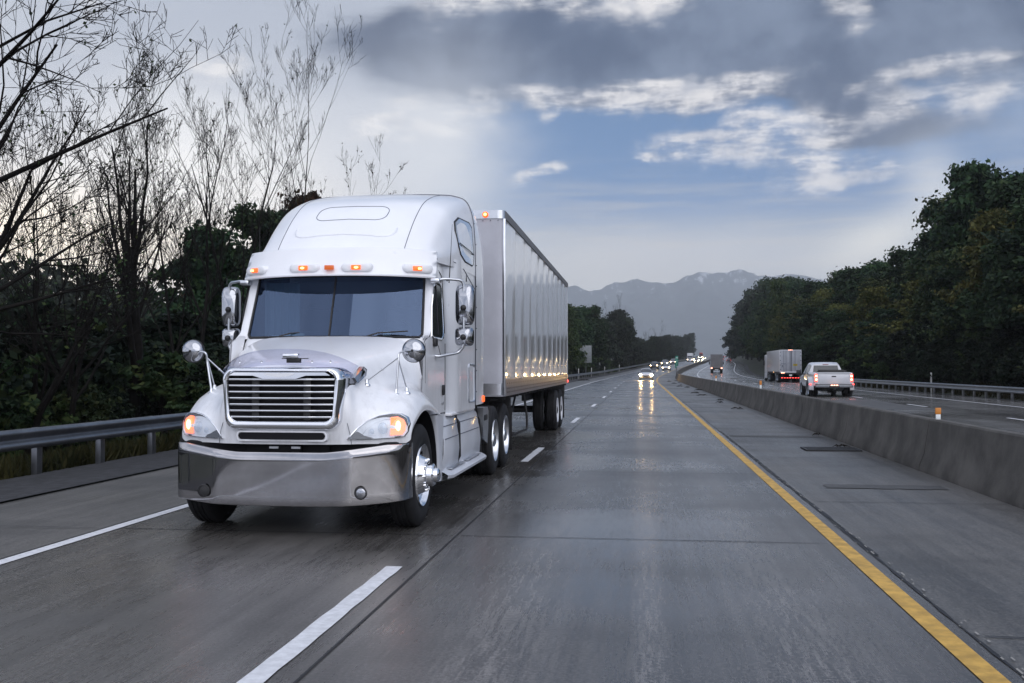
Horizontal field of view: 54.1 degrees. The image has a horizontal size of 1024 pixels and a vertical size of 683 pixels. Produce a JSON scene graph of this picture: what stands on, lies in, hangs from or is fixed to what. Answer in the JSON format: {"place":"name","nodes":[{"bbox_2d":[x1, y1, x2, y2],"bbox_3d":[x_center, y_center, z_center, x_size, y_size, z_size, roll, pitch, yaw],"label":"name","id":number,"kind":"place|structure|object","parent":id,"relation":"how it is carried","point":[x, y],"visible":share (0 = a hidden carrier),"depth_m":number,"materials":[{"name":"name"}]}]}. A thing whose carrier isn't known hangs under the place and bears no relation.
{"place":"outdoors","nodes":[
{"label":"outdoors","id":0,"kind":"place"},
{"bbox_2d":[0,430,181,479],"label":"roadside grass","id":1,"kind":"structure","parent":0,"point":[18,465],"depth_m":18.12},
{"bbox_2d":[0,356,697,501],"bbox_3d":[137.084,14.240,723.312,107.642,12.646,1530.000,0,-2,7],"label":"gravel verge","id":2,"kind":"structure","parent":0,"point":[20,487],"depth_m":15.71,"materials":[{"name":"gravel"}]},
{"bbox_2d":[0,359,686,474],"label":"guardrail","id":3,"kind":"object","parent":2,"relation":"on","point":[35,440],"visible":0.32,"depth_m":17.37,"materials":[{"name":"metal"}]},
{"bbox_2d":[0,356,1023,682],"bbox_3d":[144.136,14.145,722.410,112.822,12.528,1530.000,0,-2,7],"label":"road","id":4,"kind":"structure","parent":0,"point":[558,590],"depth_m":7.42,"materials":[{"name":"asphalt"}]},
{"bbox_2d":[0,362,681,564],"bbox_3d":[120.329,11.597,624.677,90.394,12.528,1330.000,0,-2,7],"label":"edge line","id":5,"kind":"object","parent":4,"relation":"on","point":[38,550],"visible":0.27,"depth_m":9.69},
{"bbox_2d":[178,194,511,525],"bbox_3d":[-1.703,-0.005,13.452,3.029,3.950,7.958,0,-2,7],"label":"semi truck","id":6,"kind":"object","parent":4,"relation":"on","point":[353,375],"visible":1,"depth_m":11.00,"materials":[{"name":"white paint"}]},
{"bbox_2d":[236,362,689,682],"bbox_3d":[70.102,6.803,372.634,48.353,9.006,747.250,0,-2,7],"label":"lane line","id":7,"kind":"object","parent":4,"relation":"on","point":[266,669],"visible":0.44,"depth_m":6.22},
{"bbox_2d":[0,366,1023,682],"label":"road joints","id":8,"kind":"object","parent":4,"relation":"on","point":[852,536],"visible":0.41,"depth_m":9.47,"materials":[{"name":"black"}]},
{"bbox_2d":[473,210,567,435],"bbox_3d":[-0.535,0.159,22.551,2.636,4.095,13.808,0,-2,7],"label":"semi trailer","id":9,"kind":"object","parent":4,"relation":"on","point":[525,319],"visible":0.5,"depth_m":18.20,"materials":[{"name":"grey"}]},
{"bbox_2d":[428,400,947,508],"bbox_3d":[6.188,2.421,30.912,18.455,0.001,41.051,0,-2,7],"label":"asphalt patch","id":10,"kind":"object","parent":4,"relation":"on","point":[881,405],"visible":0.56,"depth_m":23.51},
{"bbox_2d":[656,367,1010,682],"bbox_3d":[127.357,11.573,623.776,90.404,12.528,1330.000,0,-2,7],"label":"yellow line","id":11,"kind":"object","parent":4,"relation":"on","point":[976,664],"visible":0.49,"depth_m":7.26,"materials":[{"name":"paint"}]},
{"bbox_2d":[0,356,1023,675],"bbox_3d":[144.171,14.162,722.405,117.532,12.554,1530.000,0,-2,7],"label":"shoulder","id":12,"kind":"object","parent":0,"point":[954,552],"visible":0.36,"depth_m":11.23},
{"bbox_2d":[675,359,1023,509],"bbox_3d":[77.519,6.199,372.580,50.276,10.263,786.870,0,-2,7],"label":"concrete barrier","id":13,"kind":"object","parent":12,"relation":"on","point":[988,461],"visible":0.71,"depth_m":16.52,"materials":[{"name":"concrete"}]},
{"bbox_2d":[0,356,1023,503],"bbox_3d":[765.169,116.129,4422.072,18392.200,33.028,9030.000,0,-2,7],"label":"ground","id":14,"kind":"structure","parent":0,"point":[756,366],"depth_m":75.86,"materials":[{"name":"soil"}]},
{"bbox_2d":[0,339,34,426],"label":"bush","id":15,"kind":"object","parent":14,"relation":"on","point":[9,404],"visible":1,"depth_m":19.13,"materials":[{"name":"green plant"}]},
{"bbox_2d":[0,359,49,405],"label":"bush","id":16,"kind":"object","parent":14,"relation":"on","point":[3,376],"visible":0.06,"depth_m":22.20,"materials":[{"name":"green plant"}]},
{"bbox_2d":[0,316,77,416],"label":"bush","id":17,"kind":"object","parent":14,"relation":"on","point":[24,348],"visible":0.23,"depth_m":23.23,"materials":[{"name":"green plant"}]},
{"bbox_2d":[0,353,79,458],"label":"bush","id":18,"kind":"object","parent":14,"relation":"on","point":[30,403],"visible":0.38,"depth_m":20.94,"materials":[{"name":"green plant"}]},
{"bbox_2d":[0,291,126,449],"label":"bush","id":19,"kind":"object","parent":14,"relation":"on","point":[102,377],"visible":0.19,"depth_m":26.39,"materials":[{"name":"green plant"}]},
{"bbox_2d":[0,145,162,459],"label":"bare tree","id":20,"kind":"object","parent":14,"relation":"on","point":[49,395],"visible":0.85,"depth_m":20.23,"materials":[{"name":"brown plant"}]},
{"bbox_2d":[21,384,141,450],"bbox_3d":[-10.428,2.206,23.840,2.946,2.438,2.023,0,-2,19],"label":"bush","id":21,"kind":"object","parent":14,"relation":"on","point":[98,410],"visible":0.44,"depth_m":23.40,"materials":[{"name":"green plant"}]},
{"bbox_2d":[0,252,183,330],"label":"distant woods","id":22,"kind":"object","parent":14,"relation":"on","point":[69,299],"visible":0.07,"depth_m":142.70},
{"bbox_2d":[14,305,170,446],"bbox_3d":[-12.964,1.667,29.402,5.021,5.404,7.313,-1,-2,22],"label":"bush","id":23,"kind":"object","parent":14,"relation":"on","point":[99,328],"visible":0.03,"depth_m":30.10,"materials":[{"name":"green plant"}]},
{"bbox_2d":[0,86,200,453],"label":"bare tree","id":24,"kind":"object","parent":14,"relation":"on","point":[75,381],"visible":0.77,"depth_m":23.04,"materials":[{"name":"brown plant"}]},
{"bbox_2d":[0,114,201,343],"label":"bare tree","id":25,"kind":"object","parent":14,"relation":"on","point":[146,290],"visible":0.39,"depth_m":32.99,"materials":[{"name":"brown plant"}]},
{"bbox_2d":[68,302,156,385],"bbox_3d":[-14.360,1.600,33.749,5.165,6.066,4.857,-1,-2,32],"label":"bush","id":26,"kind":"object","parent":14,"relation":"on","point":[102,321],"visible":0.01,"depth_m":33.79,"materials":[{"name":"green plant"}]},
{"bbox_2d":[93,391,139,444],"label":"bush","id":27,"kind":"object","parent":14,"relation":"on","point":[119,410],"visible":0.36,"depth_m":25.40,"materials":[{"name":"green plant"}]},
{"bbox_2d":[0,0,241,397],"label":"bare tree","id":28,"kind":"object","parent":14,"relation":"on","point":[8,232],"visible":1,"depth_m":17.33,"materials":[{"name":"brown plant"}]},
{"bbox_2d":[87,317,184,419],"bbox_3d":[-12.175,1.764,31.985,3.996,5.218,4.870,0,-2,-14],"label":"bush","id":29,"kind":"object","parent":14,"relation":"on","point":[150,345],"visible":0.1,"depth_m":32.01,"materials":[{"name":"green plant"}]},
{"bbox_2d":[60,26,227,417],"bbox_3d":[-10.246,-2.340,27.137,4.654,11.774,5.291,1,-2,-37],"label":"bare tree","id":30,"kind":"object","parent":14,"relation":"on","point":[135,343],"visible":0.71,"depth_m":26.98,"materials":[{"name":"brown plant"}]},
{"bbox_2d":[122,383,174,435],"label":"bush","id":31,"kind":"object","parent":14,"relation":"on","point":[145,400],"visible":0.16,"depth_m":28.79,"materials":[{"name":"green plant"}]},
{"bbox_2d":[100,350,225,441],"bbox_3d":[-8.916,1.998,27.774,4.668,3.502,3.205,1,-2,-40],"label":"bush","id":32,"kind":"object","parent":14,"relation":"on","point":[171,390],"visible":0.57,"depth_m":27.25,"materials":[{"name":"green plant"}]},
{"bbox_2d":[100,64,257,374],"bbox_3d":[-11.062,-2.522,33.013,5.176,12.435,4.359,0,-2,7],"label":"bare tree","id":33,"kind":"object","parent":14,"relation":"on","point":[182,266],"visible":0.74,"depth_m":33.14,"materials":[{"name":"brown plant"}]},
{"bbox_2d":[142,309,228,432],"bbox_3d":[-12.261,1.694,35.126,6.391,5.757,5.244,0,-1,2],"label":"bush","id":34,"kind":"object","parent":14,"relation":"on","point":[194,332],"visible":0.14,"depth_m":34.91,"materials":[{"name":"green plant"}]},
{"bbox_2d":[141,236,247,352],"bbox_3d":[-13.749,-0.115,43.703,7.131,9.062,7.036,1,-2,-21],"label":"leafy tree","id":35,"kind":"object","parent":14,"relation":"on","point":[228,268],"visible":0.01,"depth_m":43.77,"materials":[{"name":"green plant"}]},
{"bbox_2d":[138,219,252,354],"bbox_3d":[-12.503,-0.466,41.639,6.356,9.649,6.442,1,-2,-21],"label":"leafy tree","id":36,"kind":"object","parent":14,"relation":"on","point":[199,289],"visible":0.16,"depth_m":41.57,"materials":[{"name":"green plant"}]},
{"bbox_2d":[177,357,228,434],"bbox_3d":[-9.357,2.122,30.334,3.697,3.319,3.034,0,-2,10],"label":"bush","id":37,"kind":"object","parent":14,"relation":"on","point":[199,376],"visible":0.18,"depth_m":30.02,"materials":[{"name":"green plant"}]},
{"bbox_2d":[180,348,229,400],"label":"bush","id":38,"kind":"object","parent":14,"relation":"on","point":[211,353],"visible":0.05,"depth_m":31.42,"materials":[{"name":"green plant"}]},
{"bbox_2d":[186,305,242,364],"bbox_3d":[-10.800,1.642,38.803,4.770,6.201,4.485,1,-2,-33],"label":"bush","id":39,"kind":"object","parent":14,"relation":"on","point":[216,314],"visible":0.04,"depth_m":38.77,"materials":[{"name":"green plant"}]},
{"bbox_2d":[222,201,283,279],"bbox_3d":[-11.996,-1.038,48.206,5.648,11.398,6.455,0,-1,-3],"label":"leafy tree","id":40,"kind":"object","parent":14,"relation":"on","point":[246,228],"visible":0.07,"depth_m":47.50,"materials":[{"name":"green plant"}]},
{"bbox_2d":[141,0,365,329],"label":"bare tree","id":41,"kind":"object","parent":14,"relation":"on","point":[299,145],"visible":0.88,"depth_m":39.23,"materials":[{"name":"brown plant"}]},
{"bbox_2d":[188,102,406,278],"bbox_3d":[-9.209,-3.753,45.268,12.495,15.798,4.843,-1,-2,35],"label":"bare tree","id":42,"kind":"object","parent":14,"relation":"on","point":[350,168],"visible":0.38,"depth_m":46.75,"materials":[{"name":"brown plant"}]},
{"bbox_2d":[274,189,321,212],"bbox_3d":[-11.378,-1.929,55.029,4.740,13.883,5.383,1,-2,-35],"label":"leafy tree","id":43,"kind":"object","parent":14,"relation":"on","point":[312,195],"visible":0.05,"depth_m":54.92,"materials":[{"name":"green plant"}]},
{"bbox_2d":[568,318,582,368],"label":"leafy tree","id":44,"kind":"object","parent":14,"relation":"on","point":[570,359],"visible":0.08,"depth_m":156.49,"materials":[{"name":"green plant"}]},
{"bbox_2d":[568,304,584,368],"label":"leafy tree","id":45,"kind":"object","parent":14,"relation":"on","point":[573,339],"visible":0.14,"depth_m":163.30,"materials":[{"name":"green plant"}]},
{"bbox_2d":[570,315,594,368],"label":"leafy tree","id":46,"kind":"object","parent":14,"relation":"on","point":[576,326],"visible":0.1,"depth_m":169.73,"materials":[{"name":"green plant"}]},
{"bbox_2d":[573,313,593,377],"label":"leafy tree","id":47,"kind":"object","parent":14,"relation":"on","point":[586,333],"visible":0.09,"depth_m":187.88,"materials":[{"name":"green plant"}]},
{"bbox_2d":[574,305,600,368],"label":"leafy tree","id":48,"kind":"object","parent":14,"relation":"on","point":[584,310],"visible":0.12,"depth_m":194.62,"materials":[{"name":"green plant"}]},
{"bbox_2d":[582,305,612,358],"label":"leafy tree","id":49,"kind":"object","parent":14,"relation":"on","point":[600,344],"visible":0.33,"depth_m":201.36,"materials":[{"name":"green plant"}]},
{"bbox_2d":[593,319,624,367],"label":"leafy tree","id":50,"kind":"object","parent":14,"relation":"on","point":[614,352],"visible":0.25,"depth_m":243.07,"materials":[{"name":"plant"}]},
{"bbox_2d":[610,317,638,362],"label":"leafy tree","id":51,"kind":"object","parent":14,"relation":"on","point":[628,323],"visible":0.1,"depth_m":269.94,"materials":[{"name":"plant"}]},
{"bbox_2d":[610,322,640,369],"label":"leafy tree","id":52,"kind":"object","parent":14,"relation":"on","point":[623,333],"visible":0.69,"depth_m":257.68,"materials":[{"name":"plant"}]},
{"bbox_2d":[646,338,658,362],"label":"leafy tree","id":53,"kind":"object","parent":14,"relation":"on","point":[651,345],"visible":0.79,"depth_m":347.93,"materials":[{"name":"plant"}]},
{"bbox_2d":[720,300,756,359],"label":"leafy tree","id":54,"kind":"object","parent":14,"relation":"on","point":[736,321],"visible":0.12,"depth_m":433.10,"materials":[{"name":"plant"}]},
{"bbox_2d":[728,289,761,359],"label":"leafy tree","id":55,"kind":"object","parent":14,"relation":"on","point":[748,294],"visible":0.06,"depth_m":346.46,"materials":[{"name":"plant"}]},
{"bbox_2d":[725,290,765,359],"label":"leafy tree","id":56,"kind":"object","parent":14,"relation":"on","point":[745,308],"visible":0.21,"depth_m":323.21,"materials":[{"name":"plant"}]},
{"bbox_2d":[761,279,790,350],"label":"leafy tree","id":57,"kind":"object","parent":14,"relation":"on","point":[779,293],"visible":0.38,"depth_m":180.60,"materials":[{"name":"green plant"}]},
{"bbox_2d":[770,301,793,350],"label":"leafy tree","id":58,"kind":"object","parent":14,"relation":"on","point":[782,310],"visible":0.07,"depth_m":161.91,"materials":[{"name":"green plant"}]},
{"bbox_2d":[779,297,815,343],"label":"leafy tree","id":59,"kind":"object","parent":14,"relation":"on","point":[804,302],"visible":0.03,"depth_m":151.30,"materials":[{"name":"green plant"}]},
{"bbox_2d":[779,304,816,349],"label":"leafy tree","id":60,"kind":"object","parent":14,"relation":"on","point":[805,313],"visible":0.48,"depth_m":136.13,"materials":[{"name":"green plant"}]},
{"bbox_2d":[785,278,818,303],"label":"leafy tree","id":61,"kind":"object","parent":14,"relation":"on","point":[806,286],"visible":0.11,"depth_m":176.54,"materials":[{"name":"green plant"}]},
{"bbox_2d":[793,308,841,358],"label":"leafy tree","id":62,"kind":"object","parent":14,"relation":"on","point":[823,322],"visible":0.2,"depth_m":118.28,"materials":[{"name":"green plant"}]},
{"bbox_2d":[809,287,841,318],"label":"leafy tree","id":63,"kind":"object","parent":14,"relation":"on","point":[819,296],"visible":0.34,"depth_m":137.91,"materials":[{"name":"green plant"}]},
{"bbox_2d":[815,331,846,361],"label":"bush","id":64,"kind":"object","parent":14,"relation":"on","point":[826,357],"visible":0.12,"depth_m":112.03,"materials":[{"name":"green plant"}]},
{"bbox_2d":[809,308,856,356],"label":"leafy tree","id":65,"kind":"object","parent":14,"relation":"on","point":[826,341],"visible":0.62,"depth_m":110.51,"materials":[{"name":"green plant"}]},
{"bbox_2d":[810,263,867,315],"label":"leafy tree","id":66,"kind":"object","parent":14,"relation":"on","point":[849,275],"visible":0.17,"depth_m":133.43,"materials":[{"name":"green plant"}]},
{"bbox_2d":[835,339,863,374],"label":"bush","id":67,"kind":"object","parent":14,"relation":"on","point":[842,362],"visible":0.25,"depth_m":96.64,"materials":[{"name":"green plant"}]},
{"bbox_2d":[842,258,890,306],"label":"leafy tree","id":68,"kind":"object","parent":14,"relation":"on","point":[852,286],"visible":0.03,"depth_m":130.03,"materials":[{"name":"green plant"}]},
{"bbox_2d":[840,284,897,338],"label":"leafy tree","id":69,"kind":"object","parent":14,"relation":"on","point":[873,298],"visible":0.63,"depth_m":98.74,"materials":[{"name":"green plant"}]},
{"bbox_2d":[848,261,890,308],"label":"leafy tree","id":70,"kind":"object","parent":14,"relation":"on","point":[871,267],"visible":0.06,"depth_m":123.47,"materials":[{"name":"green plant"}]},
{"bbox_2d":[844,306,896,358],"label":"leafy tree","id":71,"kind":"object","parent":14,"relation":"on","point":[877,313],"visible":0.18,"depth_m":96.05,"materials":[{"name":"green plant"}]},
{"bbox_2d":[848,277,892,333],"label":"leafy tree","id":72,"kind":"object","parent":14,"relation":"on","point":[876,282],"visible":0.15,"depth_m":111.01,"materials":[{"name":"green plant"}]},
{"bbox_2d":[861,351,897,379],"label":"bush","id":73,"kind":"object","parent":14,"relation":"on","point":[893,370],"visible":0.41,"depth_m":84.73,"materials":[{"name":"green plant"}]},
{"bbox_2d":[854,308,905,361],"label":"leafy tree","id":74,"kind":"object","parent":14,"relation":"on","point":[892,313],"visible":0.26,"depth_m":87.83,"materials":[{"name":"green plant"}]},
{"bbox_2d":[870,361,894,379],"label":"bush","id":75,"kind":"object","parent":14,"relation":"on","point":[882,368],"visible":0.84,"depth_m":83.17,"materials":[{"name":"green plant"}]},
{"bbox_2d":[868,245,911,307],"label":"leafy tree","id":76,"kind":"object","parent":14,"relation":"on","point":[901,255],"visible":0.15,"depth_m":111.17,"materials":[{"name":"green plant"}]},
{"bbox_2d":[870,278,923,338],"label":"leafy tree","id":77,"kind":"object","parent":14,"relation":"on","point":[901,305],"visible":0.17,"depth_m":84.08,"materials":[{"name":"green plant"}]},
{"bbox_2d":[879,232,933,308],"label":"leafy tree","id":78,"kind":"object","parent":14,"relation":"on","point":[893,295],"visible":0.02,"depth_m":93.85,"materials":[{"name":"green plant"}]},
{"bbox_2d":[891,230,932,301],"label":"leafy tree","id":79,"kind":"object","parent":14,"relation":"on","point":[899,279],"visible":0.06,"depth_m":92.29,"materials":[{"name":"green plant"}]},
{"bbox_2d":[896,292,932,350],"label":"leafy tree","id":80,"kind":"object","parent":14,"relation":"on","point":[915,311],"visible":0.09,"depth_m":80.42,"materials":[{"name":"green plant"}]},
{"bbox_2d":[904,352,934,381],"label":"bush","id":81,"kind":"object","parent":14,"relation":"on","point":[910,376],"visible":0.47,"depth_m":70.92,"materials":[{"name":"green plant"}]},
{"bbox_2d":[891,190,952,295],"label":"leafy tree","id":82,"kind":"object","parent":14,"relation":"on","point":[921,219],"visible":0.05,"depth_m":89.92,"materials":[{"name":"green plant"}]},
{"bbox_2d":[915,347,944,382],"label":"bush","id":83,"kind":"object","parent":14,"relation":"on","point":[932,358],"visible":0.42,"depth_m":68.52,"materials":[{"name":"green plant"}]},
{"bbox_2d":[908,247,953,345],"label":"leafy tree","id":84,"kind":"object","parent":14,"relation":"on","point":[926,279],"visible":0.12,"depth_m":77.25,"materials":[{"name":"green plant"}]},
{"bbox_2d":[903,226,982,342],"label":"leafy tree","id":85,"kind":"object","parent":14,"relation":"on","point":[940,332],"visible":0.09,"depth_m":71.18,"materials":[{"name":"green plant"}]},
{"bbox_2d":[922,247,980,337],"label":"leafy tree","id":86,"kind":"object","parent":14,"relation":"on","point":[950,280],"visible":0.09,"depth_m":73.56,"materials":[{"name":"green plant"}]},
{"bbox_2d":[925,349,978,383],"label":"bush","id":87,"kind":"object","parent":14,"relation":"on","point":[945,359],"visible":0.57,"depth_m":64.84,"materials":[{"name":"green plant"}]},
{"bbox_2d":[899,171,1012,275],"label":"leafy tree","id":88,"kind":"object","parent":14,"relation":"on","point":[919,268],"visible":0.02,"depth_m":83.33,"materials":[{"name":"green plant"}]},
{"bbox_2d":[909,158,1008,306],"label":"leafy tree","id":89,"kind":"object","parent":14,"relation":"on","point":[968,181],"visible":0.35,"depth_m":78.16,"materials":[{"name":"green plant"}]},
{"bbox_2d":[941,339,991,383],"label":"bush","id":90,"kind":"object","parent":14,"relation":"on","point":[968,347],"visible":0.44,"depth_m":61.96,"materials":[{"name":"green plant"}]},
{"bbox_2d":[931,236,1020,341],"bbox_3d":[30.540,-1.779,63.575,7.179,9.594,7.276,0,-2,-8],"label":"leafy tree","id":91,"kind":"object","parent":14,"relation":"on","point":[975,309],"visible":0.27,"depth_m":62.50,"materials":[{"name":"green plant"}]},
{"bbox_2d":[931,207,1023,309],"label":"leafy tree","id":92,"kind":"object","parent":14,"relation":"on","point":[986,221],"visible":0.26,"depth_m":65.85,"materials":[{"name":"green plant"}]},
{"bbox_2d":[935,168,1023,286],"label":"leafy tree","id":93,"kind":"object","parent":14,"relation":"on","point":[1008,192],"visible":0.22,"depth_m":72.61,"materials":[{"name":"green plant"}]},
{"bbox_2d":[956,170,1023,244],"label":"leafy tree","id":94,"kind":"object","parent":14,"relation":"on","point":[1008,178],"visible":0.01,"depth_m":77.79,"materials":[{"name":"green plant"}]},
{"bbox_2d":[977,197,1023,328],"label":"leafy tree","id":95,"kind":"object","parent":14,"relation":"on","point":[1011,271],"visible":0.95,"depth_m":56.52,"materials":[{"name":"green plant"}]},
{"bbox_2d":[981,205,1023,327],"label":"leafy tree","id":96,"kind":"object","parent":14,"relation":"on","point":[998,251],"visible":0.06,"depth_m":59.56,"materials":[{"name":"green plant"}]},
{"bbox_2d":[991,359,1023,386],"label":"bush","id":97,"kind":"object","parent":14,"relation":"on","point":[1007,377],"visible":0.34,"depth_m":53.93,"materials":[{"name":"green plant"}]},
{"bbox_2d":[0,0,1023,302],"label":"sky","id":98,"kind":"structure","parent":0,"point":[662,141],"materials":[{"name":"blue"}]},
{"bbox_2d":[568,269,826,358],"bbox_3d":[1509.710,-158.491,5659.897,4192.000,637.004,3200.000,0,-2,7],"label":"mountains","id":99,"kind":"structure","parent":0,"point":[699,304],"depth_m":5765.45,"materials":[{"name":"stone"}]},
{"bbox_2d":[800,447,861,450],"bbox_3d":[6.298,2.124,19.811,1.054,0.021,0.769,0,-2,7],"label":"drain grate","id":100,"kind":"object","parent":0,"point":[830,449],"visible":1,"depth_m":19.71,"materials":[{"name":"black"}]},
{"bbox_2d":[681,356,1023,432],"bbox_3d":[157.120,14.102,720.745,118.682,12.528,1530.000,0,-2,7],"label":"road","id":101,"kind":"structure","parent":0,"point":[999,415],"depth_m":50.85,"materials":[{"name":"asphalt"}]},
{"bbox_2d":[709,354,723,372],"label":"box truck","id":102,"kind":"object","parent":101,"relation":"on","point":[716,361],"visible":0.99,"depth_m":201.37,"materials":[{"name":"black metal"}]},
{"bbox_2d":[763,350,801,381],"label":"semi trailer","id":103,"kind":"object","parent":101,"relation":"on","point":[782,365],"visible":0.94,"depth_m":109.78,"materials":[{"name":"grey"}]},
{"bbox_2d":[796,362,853,396],"bbox_3d":[18.126,2.182,58.114,2.880,1.980,6.530,0,-2,8],"label":"pickup truck","id":104,"kind":"object","parent":101,"relation":"on","point":[832,378],"visible":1,"depth_m":55.99,"materials":[{"name":"grey"}]},
{"bbox_2d":[733,358,1023,401],"bbox_3d":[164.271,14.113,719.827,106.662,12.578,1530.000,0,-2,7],"label":"gravel verge","id":105,"kind":"structure","parent":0,"point":[747,369],"depth_m":83.09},
{"bbox_2d":[775,374,1023,400],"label":"guardrail","id":106,"kind":"object","parent":105,"relation":"on","point":[986,389],"visible":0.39,"depth_m":59.75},
{"bbox_2d":[790,374,1023,400],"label":"roadside grass","id":107,"kind":"structure","parent":105,"relation":"on","point":[980,393],"depth_m":62.73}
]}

